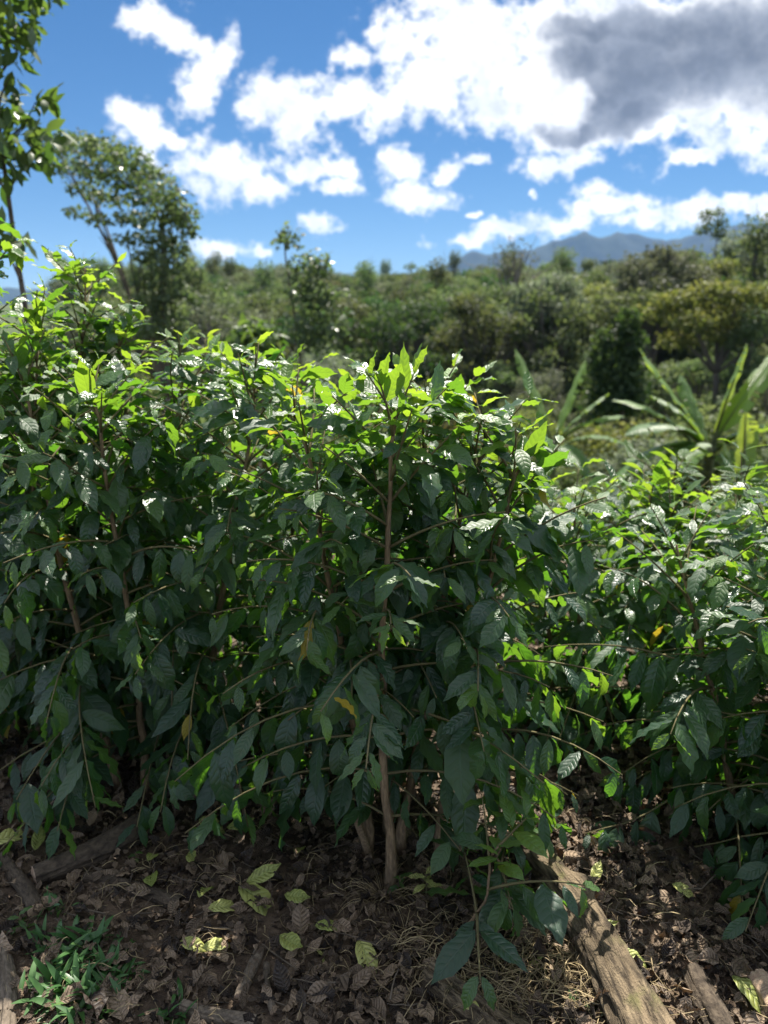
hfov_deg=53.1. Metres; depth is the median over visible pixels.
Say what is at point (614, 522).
coffee bush
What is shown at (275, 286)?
round tree
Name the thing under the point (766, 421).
shrub
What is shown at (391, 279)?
round tree
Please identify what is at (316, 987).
dry leaf
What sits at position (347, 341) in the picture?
round tree
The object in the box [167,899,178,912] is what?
dry leaf
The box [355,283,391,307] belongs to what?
round tree
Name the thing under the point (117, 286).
round tree
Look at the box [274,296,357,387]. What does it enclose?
round tree
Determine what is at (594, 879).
dry leaf
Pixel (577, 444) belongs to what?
shrub
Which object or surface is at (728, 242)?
grey tree
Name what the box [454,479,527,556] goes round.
coffee bush
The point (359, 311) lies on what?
umbrella tree
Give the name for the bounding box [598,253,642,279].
grey tree
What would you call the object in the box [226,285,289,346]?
round tree
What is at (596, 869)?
fallen leaf
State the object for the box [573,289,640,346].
round tree
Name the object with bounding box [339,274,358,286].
round tree
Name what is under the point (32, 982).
grass tuft
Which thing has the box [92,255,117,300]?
tall tree
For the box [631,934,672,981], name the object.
twig
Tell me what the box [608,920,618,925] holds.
fallen leaf
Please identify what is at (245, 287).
round tree
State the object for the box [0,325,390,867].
coffee bush
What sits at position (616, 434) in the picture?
shrub
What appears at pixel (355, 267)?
tall tree
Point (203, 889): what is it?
fallen leaf
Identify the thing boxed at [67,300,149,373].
umbrella tree
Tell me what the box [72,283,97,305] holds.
tall tree
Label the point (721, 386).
tall tree
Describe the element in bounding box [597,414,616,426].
tall tree
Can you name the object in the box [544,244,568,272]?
tall tree
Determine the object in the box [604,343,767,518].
banana plant
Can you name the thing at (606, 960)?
log
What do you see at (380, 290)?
grey tree
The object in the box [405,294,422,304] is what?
round tree
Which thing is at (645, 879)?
dry leaf
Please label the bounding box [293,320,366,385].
round tree
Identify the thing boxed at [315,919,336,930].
fallen leaf
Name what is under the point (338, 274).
grey tree
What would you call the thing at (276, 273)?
grey tree
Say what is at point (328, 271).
tall tree
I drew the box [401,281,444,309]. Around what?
round tree
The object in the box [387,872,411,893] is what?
seedling
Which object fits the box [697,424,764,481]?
shrub
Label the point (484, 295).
round tree
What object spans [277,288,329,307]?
umbrella tree
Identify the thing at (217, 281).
round tree
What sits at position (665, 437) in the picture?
shrub
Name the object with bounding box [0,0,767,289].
sky
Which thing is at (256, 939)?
twig
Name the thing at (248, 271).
grey tree
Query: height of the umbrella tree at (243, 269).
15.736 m
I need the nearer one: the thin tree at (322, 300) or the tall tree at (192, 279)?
the thin tree at (322, 300)
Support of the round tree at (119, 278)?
on the ground
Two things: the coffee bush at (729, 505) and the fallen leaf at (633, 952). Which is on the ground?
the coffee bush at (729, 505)
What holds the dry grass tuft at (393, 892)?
on the ground
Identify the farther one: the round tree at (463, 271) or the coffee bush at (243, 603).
the round tree at (463, 271)
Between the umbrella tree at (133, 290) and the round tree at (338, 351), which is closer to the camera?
the round tree at (338, 351)
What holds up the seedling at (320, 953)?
on the ground
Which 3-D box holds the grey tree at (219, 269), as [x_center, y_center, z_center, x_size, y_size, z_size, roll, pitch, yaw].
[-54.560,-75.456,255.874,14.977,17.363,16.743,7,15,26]
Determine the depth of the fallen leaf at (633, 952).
1.86 m
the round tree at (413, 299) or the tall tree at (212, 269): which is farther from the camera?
the tall tree at (212, 269)
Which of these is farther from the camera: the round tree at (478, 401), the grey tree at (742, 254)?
the grey tree at (742, 254)
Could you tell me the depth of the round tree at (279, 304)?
115.62 m
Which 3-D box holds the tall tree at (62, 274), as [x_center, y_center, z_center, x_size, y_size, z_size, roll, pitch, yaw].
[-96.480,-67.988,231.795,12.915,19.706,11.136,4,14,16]
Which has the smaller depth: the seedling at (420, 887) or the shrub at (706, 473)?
the seedling at (420, 887)
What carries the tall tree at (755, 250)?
on the ground
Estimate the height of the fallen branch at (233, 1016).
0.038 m
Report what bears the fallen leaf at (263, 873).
on the ground
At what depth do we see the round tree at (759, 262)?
112.90 m
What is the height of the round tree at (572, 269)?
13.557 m
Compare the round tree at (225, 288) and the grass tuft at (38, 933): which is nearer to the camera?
the grass tuft at (38, 933)
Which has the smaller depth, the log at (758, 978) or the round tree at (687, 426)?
the log at (758, 978)
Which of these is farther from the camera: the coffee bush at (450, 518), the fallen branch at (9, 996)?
the coffee bush at (450, 518)
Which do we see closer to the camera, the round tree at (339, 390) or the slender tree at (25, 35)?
the slender tree at (25, 35)
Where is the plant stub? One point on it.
(363, 838)
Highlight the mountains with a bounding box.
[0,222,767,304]
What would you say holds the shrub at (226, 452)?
on the ground
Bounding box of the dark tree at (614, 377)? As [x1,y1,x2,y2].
[573,306,657,450]
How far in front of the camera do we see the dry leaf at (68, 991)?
1.74 m
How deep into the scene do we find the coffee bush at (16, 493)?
2.72 m
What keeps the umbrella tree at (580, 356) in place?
on the ground
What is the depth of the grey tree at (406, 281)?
184.57 m
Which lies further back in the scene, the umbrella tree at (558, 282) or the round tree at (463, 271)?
the round tree at (463, 271)
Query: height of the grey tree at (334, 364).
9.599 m
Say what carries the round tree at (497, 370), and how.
on the ground
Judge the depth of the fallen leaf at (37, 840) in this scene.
2.26 m
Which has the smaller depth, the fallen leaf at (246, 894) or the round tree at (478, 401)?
the fallen leaf at (246, 894)
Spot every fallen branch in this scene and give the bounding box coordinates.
[0,852,43,917]
[0,936,17,1023]
[82,853,183,908]
[178,998,258,1023]
[234,946,263,1002]
[263,961,276,1015]
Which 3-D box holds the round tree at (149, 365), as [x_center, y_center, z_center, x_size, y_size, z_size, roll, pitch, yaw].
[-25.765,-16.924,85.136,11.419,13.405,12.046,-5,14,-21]
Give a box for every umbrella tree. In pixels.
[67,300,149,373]
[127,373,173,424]
[128,284,157,300]
[152,309,237,373]
[209,292,239,310]
[232,265,263,274]
[251,277,287,288]
[268,297,383,356]
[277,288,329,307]
[326,278,352,290]
[334,287,385,303]
[399,271,425,279]
[430,276,477,297]
[455,275,487,288]
[469,282,526,310]
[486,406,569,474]
[527,270,583,286]
[559,277,617,314]
[572,346,645,411]
[574,286,705,408]
[645,248,703,272]
[671,356,730,411]
[672,252,761,341]
[730,275,767,354]
[750,345,767,391]
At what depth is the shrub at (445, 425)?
20.17 m
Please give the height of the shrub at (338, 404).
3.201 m
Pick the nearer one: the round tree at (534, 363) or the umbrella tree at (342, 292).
the round tree at (534, 363)
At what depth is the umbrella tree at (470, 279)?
165.03 m
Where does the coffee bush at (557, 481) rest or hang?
on the ground
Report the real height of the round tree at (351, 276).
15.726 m
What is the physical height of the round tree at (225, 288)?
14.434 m
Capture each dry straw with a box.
[0,740,767,1023]
[358,879,704,1023]
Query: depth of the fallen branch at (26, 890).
2.10 m
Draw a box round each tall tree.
[53,256,69,287]
[67,252,98,332]
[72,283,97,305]
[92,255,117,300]
[97,256,116,289]
[126,256,148,292]
[169,245,222,371]
[187,256,210,292]
[203,255,220,278]
[207,250,222,265]
[220,256,238,280]
[248,252,279,310]
[319,261,335,279]
[348,277,365,289]
[354,255,379,285]
[356,259,379,291]
[379,258,393,275]
[386,286,409,343]
[425,256,456,298]
[445,248,463,276]
[496,257,518,285]
[499,240,526,279]
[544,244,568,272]
[546,243,578,276]
[585,261,611,286]
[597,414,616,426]
[686,303,743,395]
[692,205,729,258]
[693,295,767,416]
[731,211,767,355]
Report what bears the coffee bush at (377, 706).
on the ground
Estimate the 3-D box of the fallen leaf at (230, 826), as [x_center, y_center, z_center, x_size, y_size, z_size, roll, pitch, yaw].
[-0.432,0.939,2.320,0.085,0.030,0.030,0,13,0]
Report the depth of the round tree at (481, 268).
217.83 m
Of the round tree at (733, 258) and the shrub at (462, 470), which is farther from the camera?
the round tree at (733, 258)
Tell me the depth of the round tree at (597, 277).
120.06 m
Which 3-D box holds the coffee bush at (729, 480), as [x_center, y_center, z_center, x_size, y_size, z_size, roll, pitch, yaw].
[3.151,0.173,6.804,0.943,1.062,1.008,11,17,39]
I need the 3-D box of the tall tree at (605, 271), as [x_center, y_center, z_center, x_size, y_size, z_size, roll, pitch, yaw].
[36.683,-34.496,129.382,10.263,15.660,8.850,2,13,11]
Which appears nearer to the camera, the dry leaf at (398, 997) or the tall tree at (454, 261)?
the dry leaf at (398, 997)
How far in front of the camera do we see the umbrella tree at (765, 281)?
83.93 m
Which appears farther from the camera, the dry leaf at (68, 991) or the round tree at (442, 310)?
the round tree at (442, 310)
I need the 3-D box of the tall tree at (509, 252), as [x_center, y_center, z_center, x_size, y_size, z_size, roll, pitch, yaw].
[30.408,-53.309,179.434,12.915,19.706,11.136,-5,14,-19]
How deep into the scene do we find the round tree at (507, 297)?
118.29 m
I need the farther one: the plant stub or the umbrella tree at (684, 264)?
the umbrella tree at (684, 264)
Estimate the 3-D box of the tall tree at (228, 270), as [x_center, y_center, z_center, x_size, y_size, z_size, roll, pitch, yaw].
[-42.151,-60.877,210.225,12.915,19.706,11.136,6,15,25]
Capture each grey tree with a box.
[41,271,82,307]
[41,298,94,366]
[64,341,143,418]
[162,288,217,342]
[168,288,277,381]
[204,259,238,278]
[215,274,260,292]
[238,267,259,276]
[242,340,372,434]
[243,263,283,278]
[272,260,301,277]
[332,269,348,276]
[349,280,388,304]
[398,273,423,302]
[498,265,601,359]
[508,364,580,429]
[521,266,540,274]
[524,264,575,280]
[533,331,595,398]
[576,265,616,287]
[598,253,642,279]
[604,240,718,353]
[709,226,767,264]
[735,221,767,276]
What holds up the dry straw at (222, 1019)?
on the ground
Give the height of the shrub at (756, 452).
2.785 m
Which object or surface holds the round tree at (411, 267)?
on the ground
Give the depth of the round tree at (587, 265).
182.73 m
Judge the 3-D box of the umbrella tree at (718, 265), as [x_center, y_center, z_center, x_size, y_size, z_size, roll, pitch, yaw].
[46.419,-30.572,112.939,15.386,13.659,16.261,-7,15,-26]
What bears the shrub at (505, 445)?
on the ground
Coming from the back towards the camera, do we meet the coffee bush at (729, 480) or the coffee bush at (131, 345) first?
the coffee bush at (729, 480)
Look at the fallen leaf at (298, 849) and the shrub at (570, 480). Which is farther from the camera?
the shrub at (570, 480)
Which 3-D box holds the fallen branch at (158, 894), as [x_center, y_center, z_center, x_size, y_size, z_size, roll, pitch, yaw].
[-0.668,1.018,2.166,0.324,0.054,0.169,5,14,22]
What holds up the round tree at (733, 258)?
on the ground
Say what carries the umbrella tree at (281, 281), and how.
on the ground
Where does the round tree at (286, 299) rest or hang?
on the ground
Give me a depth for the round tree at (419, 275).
213.79 m
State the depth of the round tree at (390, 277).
210.32 m
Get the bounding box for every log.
[31,814,140,885]
[419,959,529,1023]
[509,845,675,1023]
[681,963,734,1023]
[746,968,767,1016]
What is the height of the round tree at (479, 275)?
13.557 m
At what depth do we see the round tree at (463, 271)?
238.12 m
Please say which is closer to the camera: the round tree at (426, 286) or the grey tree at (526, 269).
the round tree at (426, 286)
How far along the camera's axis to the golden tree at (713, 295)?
69.28 m
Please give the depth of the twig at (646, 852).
2.26 m
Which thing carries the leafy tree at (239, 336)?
on the ground
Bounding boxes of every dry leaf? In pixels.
[40,941,61,964]
[60,984,83,1002]
[105,950,128,964]
[106,988,129,1020]
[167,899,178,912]
[306,980,327,1002]
[348,966,373,990]
[386,985,410,1003]
[589,876,597,883]
[637,874,654,886]
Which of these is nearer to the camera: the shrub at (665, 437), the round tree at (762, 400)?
the shrub at (665, 437)
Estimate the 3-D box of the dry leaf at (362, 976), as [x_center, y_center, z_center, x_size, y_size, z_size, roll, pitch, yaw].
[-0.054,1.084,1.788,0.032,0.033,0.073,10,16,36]
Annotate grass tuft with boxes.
[11,946,120,1023]
[25,913,60,957]
[31,885,86,941]
[39,914,114,984]
[40,932,135,1009]
[49,960,131,1023]
[91,946,150,990]
[138,977,198,1023]
[340,860,426,930]
[560,989,602,1019]
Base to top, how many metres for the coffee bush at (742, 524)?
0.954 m
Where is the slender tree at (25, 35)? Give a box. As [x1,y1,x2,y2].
[0,0,78,375]
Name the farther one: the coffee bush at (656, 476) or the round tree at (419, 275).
the round tree at (419, 275)
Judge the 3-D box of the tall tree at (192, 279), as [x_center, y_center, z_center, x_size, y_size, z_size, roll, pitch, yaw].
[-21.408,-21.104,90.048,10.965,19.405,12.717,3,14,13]
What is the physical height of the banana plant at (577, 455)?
3.368 m
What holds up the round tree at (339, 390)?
on the ground
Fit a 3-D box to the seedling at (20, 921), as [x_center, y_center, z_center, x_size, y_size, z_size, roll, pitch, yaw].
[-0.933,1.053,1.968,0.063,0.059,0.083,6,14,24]
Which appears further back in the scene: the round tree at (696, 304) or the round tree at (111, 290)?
the round tree at (111, 290)
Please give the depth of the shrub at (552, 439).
47.15 m
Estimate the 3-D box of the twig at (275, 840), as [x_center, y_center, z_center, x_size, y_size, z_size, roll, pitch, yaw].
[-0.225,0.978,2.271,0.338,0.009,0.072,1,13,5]
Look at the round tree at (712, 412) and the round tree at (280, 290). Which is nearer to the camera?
the round tree at (712, 412)
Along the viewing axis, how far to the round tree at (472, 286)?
116.10 m
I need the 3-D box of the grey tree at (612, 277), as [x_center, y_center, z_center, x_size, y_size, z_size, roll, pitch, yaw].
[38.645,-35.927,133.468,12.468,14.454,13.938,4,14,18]
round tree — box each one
[44,282,80,327]
[69,285,146,363]
[72,285,113,299]
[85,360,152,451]
[98,264,129,275]
[102,303,156,364]
[103,303,187,394]
[108,278,130,292]
[116,274,131,292]
[122,370,205,433]
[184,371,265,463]
[196,281,236,310]
[199,280,248,306]
[208,271,224,282]
[210,275,235,287]
[216,290,281,331]
[219,281,249,299]
[224,271,250,285]
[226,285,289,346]
[226,289,305,360]
[233,281,256,297]
[239,280,261,296]
[260,280,283,293]
[270,283,289,304]
[272,294,295,310]
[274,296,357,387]
[277,358,374,408]
[283,282,298,290]
[292,341,369,404]
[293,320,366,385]
[307,287,363,348]
[333,281,353,292]
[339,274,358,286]
[340,325,360,359]
[344,271,356,280]
[346,293,444,404]
[349,290,430,362]
[351,293,452,385]
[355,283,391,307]
[358,307,424,362]
[372,280,395,300]
[372,376,462,425]
[373,272,405,293]
[382,272,409,296]
[396,261,428,281]
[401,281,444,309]
[403,288,425,305]
[404,278,435,295]
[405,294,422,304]
[409,273,439,300]
[413,281,489,363]
[414,272,428,281]
[421,291,547,411]
[425,294,485,377]
[432,279,506,340]
[436,287,523,384]
[453,266,471,278]
[455,378,492,423]
[460,270,481,276]
[462,333,529,402]
[465,270,487,281]
[471,263,491,276]
[474,270,511,303]
[477,359,540,413]
[486,268,501,283]
[493,283,593,403]
[497,275,541,340]
[498,384,560,445]
[501,267,529,287]
[506,405,566,446]
[536,261,549,273]
[553,266,577,275]
[558,268,610,319]
[572,377,609,428]
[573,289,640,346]
[575,257,600,279]
[577,255,618,280]
[586,358,699,457]
[612,271,643,290]
[613,273,712,368]
[613,384,690,430]
[640,274,714,336]
[666,244,730,279]
[670,268,756,379]
[697,247,750,270]
[704,394,733,415]
[705,264,749,327]
[712,391,764,426]
[716,380,767,429]
[748,241,767,279]
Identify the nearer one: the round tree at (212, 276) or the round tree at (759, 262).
the round tree at (759, 262)
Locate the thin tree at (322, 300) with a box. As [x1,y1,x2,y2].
[270,221,354,408]
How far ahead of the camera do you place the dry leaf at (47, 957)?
1.87 m
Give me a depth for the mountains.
6518.14 m
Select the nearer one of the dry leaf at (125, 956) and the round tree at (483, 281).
the dry leaf at (125, 956)
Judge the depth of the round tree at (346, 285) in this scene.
174.69 m
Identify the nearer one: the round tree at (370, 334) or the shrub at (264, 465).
the shrub at (264, 465)
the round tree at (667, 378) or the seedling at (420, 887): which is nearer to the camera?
the seedling at (420, 887)
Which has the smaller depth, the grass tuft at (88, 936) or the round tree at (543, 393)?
the grass tuft at (88, 936)
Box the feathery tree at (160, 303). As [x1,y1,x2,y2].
[24,127,204,417]
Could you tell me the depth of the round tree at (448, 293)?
114.81 m
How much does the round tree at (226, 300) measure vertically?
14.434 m
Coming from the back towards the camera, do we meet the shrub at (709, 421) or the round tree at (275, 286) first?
the round tree at (275, 286)
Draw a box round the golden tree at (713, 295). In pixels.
[636,277,767,411]
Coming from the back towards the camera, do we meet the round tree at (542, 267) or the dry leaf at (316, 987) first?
the round tree at (542, 267)
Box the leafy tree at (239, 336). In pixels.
[214,312,304,475]
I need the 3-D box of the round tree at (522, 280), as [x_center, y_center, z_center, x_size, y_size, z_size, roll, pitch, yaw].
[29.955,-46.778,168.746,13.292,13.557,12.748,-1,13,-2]
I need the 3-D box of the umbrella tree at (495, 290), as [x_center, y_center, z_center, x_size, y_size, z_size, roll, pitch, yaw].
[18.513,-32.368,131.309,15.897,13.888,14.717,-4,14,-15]
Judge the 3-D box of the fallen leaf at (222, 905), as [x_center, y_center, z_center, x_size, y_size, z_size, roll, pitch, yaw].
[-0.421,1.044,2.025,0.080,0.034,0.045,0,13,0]
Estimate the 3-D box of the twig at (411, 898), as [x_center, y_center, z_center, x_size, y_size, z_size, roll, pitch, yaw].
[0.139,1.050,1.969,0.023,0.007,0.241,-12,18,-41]
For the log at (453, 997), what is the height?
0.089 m
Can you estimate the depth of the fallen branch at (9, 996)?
1.77 m
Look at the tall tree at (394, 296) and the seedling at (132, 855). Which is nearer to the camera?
the seedling at (132, 855)
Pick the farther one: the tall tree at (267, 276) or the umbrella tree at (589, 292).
the tall tree at (267, 276)
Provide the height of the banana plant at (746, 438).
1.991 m
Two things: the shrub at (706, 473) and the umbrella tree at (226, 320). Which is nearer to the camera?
the shrub at (706, 473)
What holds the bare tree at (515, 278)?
on the ground
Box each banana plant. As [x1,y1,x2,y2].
[492,349,624,499]
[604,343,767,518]
[721,412,767,499]
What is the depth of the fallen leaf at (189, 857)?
2.18 m
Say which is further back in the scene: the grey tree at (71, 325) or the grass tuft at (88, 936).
the grey tree at (71, 325)
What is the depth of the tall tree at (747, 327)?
67.48 m
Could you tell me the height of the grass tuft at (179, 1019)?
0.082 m
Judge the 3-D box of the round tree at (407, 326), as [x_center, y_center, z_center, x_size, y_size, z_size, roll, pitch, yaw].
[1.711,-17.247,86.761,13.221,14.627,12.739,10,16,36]
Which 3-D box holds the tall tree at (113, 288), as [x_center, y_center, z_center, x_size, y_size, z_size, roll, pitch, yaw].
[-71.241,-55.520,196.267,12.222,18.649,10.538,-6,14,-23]
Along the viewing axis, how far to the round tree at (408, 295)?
159.16 m
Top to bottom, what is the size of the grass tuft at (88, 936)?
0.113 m
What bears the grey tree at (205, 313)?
on the ground
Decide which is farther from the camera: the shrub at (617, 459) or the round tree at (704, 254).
the round tree at (704, 254)
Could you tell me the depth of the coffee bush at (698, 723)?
2.26 m
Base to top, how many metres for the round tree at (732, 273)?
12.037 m
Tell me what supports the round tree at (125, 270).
on the ground
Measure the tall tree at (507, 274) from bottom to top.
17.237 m
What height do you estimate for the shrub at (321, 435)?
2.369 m
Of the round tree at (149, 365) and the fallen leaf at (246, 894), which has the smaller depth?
the fallen leaf at (246, 894)
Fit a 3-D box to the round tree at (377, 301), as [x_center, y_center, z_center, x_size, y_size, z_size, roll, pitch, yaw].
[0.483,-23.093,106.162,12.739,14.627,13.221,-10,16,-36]
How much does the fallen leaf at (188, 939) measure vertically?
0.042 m
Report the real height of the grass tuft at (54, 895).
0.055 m
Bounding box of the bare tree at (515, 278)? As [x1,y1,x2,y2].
[465,233,567,306]
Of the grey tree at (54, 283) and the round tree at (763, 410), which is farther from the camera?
the grey tree at (54, 283)
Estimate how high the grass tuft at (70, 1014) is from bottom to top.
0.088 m
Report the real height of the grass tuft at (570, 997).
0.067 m
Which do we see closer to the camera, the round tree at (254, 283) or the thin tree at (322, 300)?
the thin tree at (322, 300)
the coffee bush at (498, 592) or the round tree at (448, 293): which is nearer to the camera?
the coffee bush at (498, 592)
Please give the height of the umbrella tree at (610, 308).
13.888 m
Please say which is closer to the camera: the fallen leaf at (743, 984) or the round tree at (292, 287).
the fallen leaf at (743, 984)
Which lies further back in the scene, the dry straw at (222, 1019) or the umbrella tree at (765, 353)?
the umbrella tree at (765, 353)
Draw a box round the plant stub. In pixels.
[352,796,374,859]
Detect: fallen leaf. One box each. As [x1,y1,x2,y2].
[0,828,29,843]
[31,824,44,849]
[143,870,157,886]
[180,936,206,951]
[186,851,195,861]
[197,886,213,896]
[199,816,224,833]
[203,937,229,950]
[208,898,234,911]
[227,818,253,829]
[238,883,273,915]
[246,863,280,882]
[279,932,302,950]
[284,889,309,902]
[294,846,305,852]
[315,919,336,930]
[355,940,377,972]
[591,860,602,878]
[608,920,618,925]
[628,948,646,968]
[672,882,694,900]
[732,975,762,1014]
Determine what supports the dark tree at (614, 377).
on the ground
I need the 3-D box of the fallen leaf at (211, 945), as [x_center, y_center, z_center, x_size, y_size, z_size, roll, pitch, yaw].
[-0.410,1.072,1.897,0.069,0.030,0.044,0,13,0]
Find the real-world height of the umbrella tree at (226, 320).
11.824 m
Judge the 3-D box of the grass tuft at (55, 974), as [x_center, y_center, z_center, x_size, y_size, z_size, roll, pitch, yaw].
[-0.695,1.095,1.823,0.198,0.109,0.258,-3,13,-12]
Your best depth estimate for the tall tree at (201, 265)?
142.34 m
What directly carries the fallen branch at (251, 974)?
on the ground
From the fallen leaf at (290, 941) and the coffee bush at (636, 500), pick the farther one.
the coffee bush at (636, 500)
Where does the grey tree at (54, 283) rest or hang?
on the ground
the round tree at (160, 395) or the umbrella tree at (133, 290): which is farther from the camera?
the umbrella tree at (133, 290)
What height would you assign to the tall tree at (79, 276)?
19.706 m
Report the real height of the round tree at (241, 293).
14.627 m
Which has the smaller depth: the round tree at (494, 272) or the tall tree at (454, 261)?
the round tree at (494, 272)
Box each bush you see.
[0,217,181,751]
[0,299,285,762]
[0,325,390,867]
[169,342,625,1010]
[193,504,326,656]
[197,555,767,707]
[200,344,437,721]
[365,446,594,668]
[365,485,490,595]
[445,458,736,767]
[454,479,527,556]
[519,478,559,516]
[528,481,651,619]
[540,482,767,939]
[557,438,767,707]
[581,486,664,597]
[607,480,653,537]
[700,471,767,531]
[700,513,767,634]
[712,487,767,595]
[717,586,767,712]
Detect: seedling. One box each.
[6,906,34,934]
[128,851,142,862]
[316,949,327,962]
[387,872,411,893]
[407,865,443,894]
[529,955,546,972]
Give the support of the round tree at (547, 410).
on the ground
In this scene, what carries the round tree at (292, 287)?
on the ground
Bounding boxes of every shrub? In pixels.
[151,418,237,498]
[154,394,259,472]
[192,429,244,490]
[216,440,294,487]
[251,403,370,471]
[286,426,344,471]
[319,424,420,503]
[334,385,486,491]
[418,420,519,490]
[457,464,486,489]
[530,420,616,489]
[530,427,583,460]
[551,417,672,490]
[556,463,606,501]
[582,429,689,491]
[604,433,691,474]
[605,420,716,469]
[619,461,733,517]
[638,396,767,496]
[694,414,767,478]
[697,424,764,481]
[698,408,767,479]
[699,420,767,482]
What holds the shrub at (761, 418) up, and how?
on the ground
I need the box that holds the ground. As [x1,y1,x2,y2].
[0,304,767,1023]
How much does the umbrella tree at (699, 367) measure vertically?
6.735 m
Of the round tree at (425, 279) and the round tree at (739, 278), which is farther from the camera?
the round tree at (425, 279)
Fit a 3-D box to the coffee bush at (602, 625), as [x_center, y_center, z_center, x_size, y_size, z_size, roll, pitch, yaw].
[0.831,0.350,3.003,1.051,1.128,1.051,12,18,42]
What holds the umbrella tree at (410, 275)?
on the ground
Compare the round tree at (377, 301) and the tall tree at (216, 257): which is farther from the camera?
the tall tree at (216, 257)
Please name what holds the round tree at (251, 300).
on the ground
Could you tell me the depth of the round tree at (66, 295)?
190.96 m
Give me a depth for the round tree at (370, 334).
90.16 m
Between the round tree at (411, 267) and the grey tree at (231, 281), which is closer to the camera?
the grey tree at (231, 281)
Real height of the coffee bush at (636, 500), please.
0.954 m
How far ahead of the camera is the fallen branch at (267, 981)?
1.81 m
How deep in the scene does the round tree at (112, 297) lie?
102.85 m
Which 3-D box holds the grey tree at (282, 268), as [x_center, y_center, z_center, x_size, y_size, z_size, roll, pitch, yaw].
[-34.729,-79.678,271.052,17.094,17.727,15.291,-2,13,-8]
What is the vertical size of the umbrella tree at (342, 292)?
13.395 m
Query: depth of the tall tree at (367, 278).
157.03 m
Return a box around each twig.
[80,907,105,913]
[185,927,297,969]
[265,836,352,852]
[408,895,453,936]
[607,846,672,854]
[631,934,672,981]
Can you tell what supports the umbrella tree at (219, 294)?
on the ground
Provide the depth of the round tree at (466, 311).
83.73 m
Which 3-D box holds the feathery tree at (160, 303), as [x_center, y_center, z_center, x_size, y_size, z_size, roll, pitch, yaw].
[-6.355,-4.351,18.549,4.192,9.210,3.867,0,13,0]
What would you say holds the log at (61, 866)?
on the ground
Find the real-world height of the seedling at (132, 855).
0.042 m
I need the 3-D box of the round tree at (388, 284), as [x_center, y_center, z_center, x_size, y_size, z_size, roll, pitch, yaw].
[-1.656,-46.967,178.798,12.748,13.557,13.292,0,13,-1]
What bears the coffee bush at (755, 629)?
on the ground
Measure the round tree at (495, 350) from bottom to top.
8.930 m
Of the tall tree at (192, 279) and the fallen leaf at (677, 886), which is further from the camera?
the tall tree at (192, 279)
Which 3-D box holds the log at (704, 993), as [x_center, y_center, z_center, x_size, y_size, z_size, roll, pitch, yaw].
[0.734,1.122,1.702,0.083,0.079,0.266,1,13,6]
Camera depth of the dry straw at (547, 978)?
1.81 m
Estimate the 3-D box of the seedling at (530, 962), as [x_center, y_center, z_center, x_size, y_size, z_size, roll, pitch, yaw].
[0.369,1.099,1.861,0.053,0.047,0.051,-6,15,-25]
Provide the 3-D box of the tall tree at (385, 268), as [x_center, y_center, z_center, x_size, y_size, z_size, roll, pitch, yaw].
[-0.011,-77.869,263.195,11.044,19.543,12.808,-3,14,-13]
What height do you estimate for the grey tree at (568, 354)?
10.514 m
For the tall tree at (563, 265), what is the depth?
151.01 m
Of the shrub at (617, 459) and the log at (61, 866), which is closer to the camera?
the log at (61, 866)
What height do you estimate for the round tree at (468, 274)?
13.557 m
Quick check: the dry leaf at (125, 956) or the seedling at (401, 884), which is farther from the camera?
the seedling at (401, 884)
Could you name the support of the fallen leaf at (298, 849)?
on the ground
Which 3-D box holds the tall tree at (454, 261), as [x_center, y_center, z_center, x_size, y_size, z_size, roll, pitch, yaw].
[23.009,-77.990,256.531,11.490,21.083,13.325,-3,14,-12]
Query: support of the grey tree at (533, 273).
on the ground
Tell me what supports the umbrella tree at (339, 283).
on the ground
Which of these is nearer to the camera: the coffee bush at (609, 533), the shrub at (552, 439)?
the coffee bush at (609, 533)
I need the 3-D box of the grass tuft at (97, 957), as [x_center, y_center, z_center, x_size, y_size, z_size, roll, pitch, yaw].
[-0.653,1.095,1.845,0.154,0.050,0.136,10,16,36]
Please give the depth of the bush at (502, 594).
4.38 m
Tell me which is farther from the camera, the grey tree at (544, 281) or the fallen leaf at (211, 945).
the grey tree at (544, 281)

